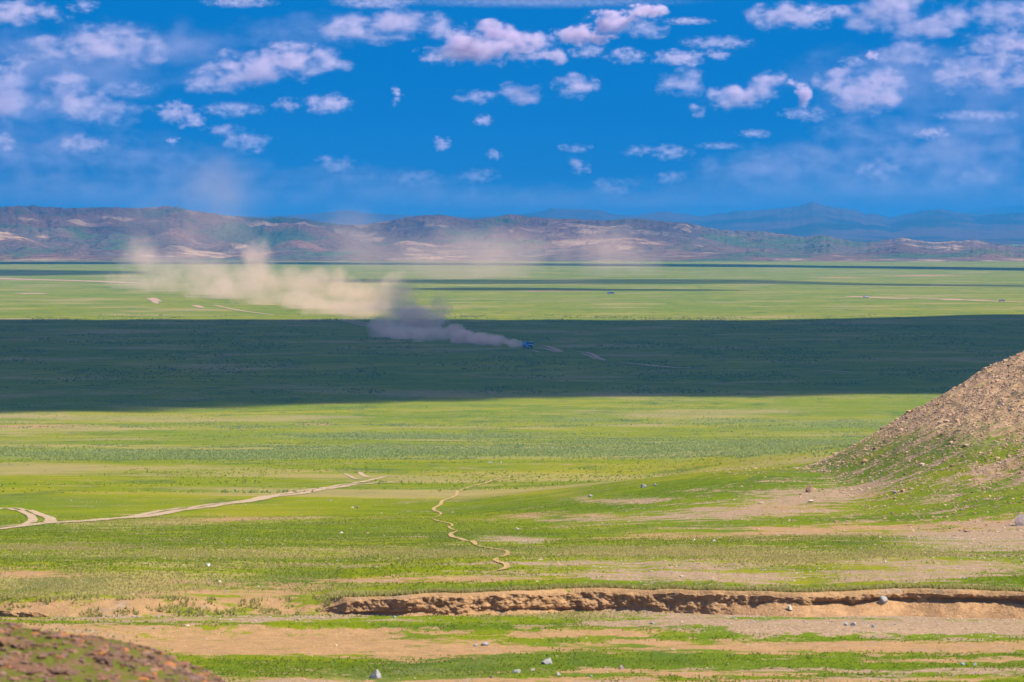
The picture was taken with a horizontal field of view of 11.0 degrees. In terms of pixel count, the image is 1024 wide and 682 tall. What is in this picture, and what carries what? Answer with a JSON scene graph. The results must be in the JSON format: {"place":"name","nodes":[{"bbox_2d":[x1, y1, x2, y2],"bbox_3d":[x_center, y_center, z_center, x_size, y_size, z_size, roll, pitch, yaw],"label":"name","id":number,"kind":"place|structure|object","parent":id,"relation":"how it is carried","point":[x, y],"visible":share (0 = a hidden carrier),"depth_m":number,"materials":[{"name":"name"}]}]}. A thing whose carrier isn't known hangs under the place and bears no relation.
{"place":"outdoors","nodes":[
{"label":"outdoors","id":0,"kind":"place"},
{"bbox_2d":[0,471,587,528],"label":"dirt track","id":1,"kind":"structure","parent":0,"point":[33,517],"depth_m":482.62,"materials":[{"name":"beige soil"}]},
{"bbox_2d":[0,391,894,492],"bbox_3d":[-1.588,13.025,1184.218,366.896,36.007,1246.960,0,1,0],"label":"reed grass","id":2,"kind":"structure","parent":0,"point":[268,453],"depth_m":1036.73,"materials":[{"name":"green plant"}]},
{"bbox_2d":[0,244,1023,681],"bbox_3d":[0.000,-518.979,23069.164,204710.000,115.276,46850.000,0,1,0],"label":"ground","id":3,"kind":"structure","parent":0,"point":[644,296],"depth_m":887.67,"materials":[{"name":"green plant"}]},
{"bbox_2d":[0,622,225,681],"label":"knoll rubble","id":4,"kind":"object","parent":3,"relation":"on","point":[79,641],"visible":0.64,"depth_m":70.93,"materials":[{"name":"brown stone"}]},
{"bbox_2d":[369,669,380,678],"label":"rock","id":5,"kind":"object","parent":3,"relation":"on","point":[375,674],"visible":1,"depth_m":209.16,"materials":[{"name":"grey stone"}]},
{"bbox_2d":[0,390,940,492],"bbox_3d":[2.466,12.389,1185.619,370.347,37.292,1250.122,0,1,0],"label":"meadow tufts","id":6,"kind":"object","parent":3,"relation":"on","point":[458,482],"visible":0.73,"depth_m":821.11,"materials":[{"name":"green plant"}]},
{"bbox_2d":[432,473,524,570],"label":"footpath","id":7,"kind":"structure","parent":3,"relation":"on","point":[505,564],"depth_m":391.36,"materials":[{"name":"beige soil"}]},
{"bbox_2d":[0,389,1023,681],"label":"green grass","id":8,"kind":"structure","parent":3,"relation":"on","point":[336,539],"depth_m":285.98,"materials":[{"name":"green plant"}]},
{"bbox_2d":[0,314,1023,393],"bbox_3d":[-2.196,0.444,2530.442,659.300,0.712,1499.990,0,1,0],"label":"scrub","id":9,"kind":"object","parent":3,"relation":"on","point":[562,361],"visible":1,"depth_m":2385.11,"materials":[{"name":"green plant"}]},
{"bbox_2d":[0,581,1023,616],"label":"bank tussocks","id":10,"kind":"object","parent":3,"relation":"on","point":[334,596],"visible":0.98,"depth_m":242.53,"materials":[{"name":"green plant"}]},
{"bbox_2d":[0,391,1023,681],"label":"pebbles","id":11,"kind":"object","parent":3,"relation":"on","point":[936,539],"visible":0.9,"depth_m":263.03,"materials":[{"name":"grey stone"}]},
{"bbox_2d":[522,342,532,348],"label":"rally truck","id":12,"kind":"object","parent":3,"relation":"on","point":[527,345],"visible":1,"depth_m":2400.15,"materials":[{"name":"blue paint"}]},
{"bbox_2d":[541,657,551,663],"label":"rock","id":13,"kind":"object","parent":3,"relation":"on","point":[547,661],"visible":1,"depth_m":214.89,"materials":[{"name":"grey stone"}]},
{"bbox_2d":[805,484,813,491],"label":"boulder","id":14,"kind":"object","parent":3,"relation":"on","point":[809,488],"visible":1,"depth_m":439.95,"materials":[{"name":"brown stone"}]},
{"bbox_2d":[705,350,1023,537],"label":"scree","id":15,"kind":"structure","parent":3,"relation":"on","point":[874,448],"depth_m":456.39,"materials":[{"name":"stone"}]},
{"bbox_2d":[1015,514,1023,525],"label":"boulder","id":16,"kind":"object","parent":3,"relation":"on","point":[1019,519],"visible":1,"depth_m":393.73,"materials":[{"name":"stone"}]},
{"bbox_2d":[0,205,1023,261],"bbox_3d":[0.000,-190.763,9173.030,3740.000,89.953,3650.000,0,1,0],"label":"hills","id":17,"kind":"structure","parent":0,"point":[32,233],"depth_m":8593.61,"materials":[{"name":"grey stone"}]},
{"bbox_2d":[0,591,1023,619],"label":"river bank","id":18,"kind":"structure","parent":0,"point":[725,604],"depth_m":241.48,"materials":[{"name":"brown soil"}]},
{"bbox_2d":[878,596,887,603],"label":"rock","id":19,"kind":"object","parent":18,"relation":"on","point":[883,599],"visible":1,"depth_m":241.44,"materials":[{"name":"grey stone"}]},
{"bbox_2d":[0,278,1023,371],"bbox_3d":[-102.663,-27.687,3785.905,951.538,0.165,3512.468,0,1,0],"label":"track","id":20,"kind":"structure","parent":0,"point":[155,300],"depth_m":3629.59,"materials":[{"name":"beige soil"}]},
{"bbox_2d":[0,0,1023,216],"label":"sky","id":21,"kind":"structure","parent":0,"point":[888,108],"materials":[{"name":"blue"}]},
{"bbox_2d":[237,202,1023,243],"bbox_3d":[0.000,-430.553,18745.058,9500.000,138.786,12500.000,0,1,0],"label":"mountains","id":22,"kind":"structure","parent":0,"point":[814,219],"depth_m":18949.95,"materials":[{"name":"blue stone"}]},
{"bbox_2d":[252,206,1023,217],"bbox_3d":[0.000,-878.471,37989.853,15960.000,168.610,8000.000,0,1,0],"label":"mountains","id":23,"kind":"structure","parent":0,"point":[1005,210],"depth_m":37787.56,"materials":[{"name":"stone"}]}
]}

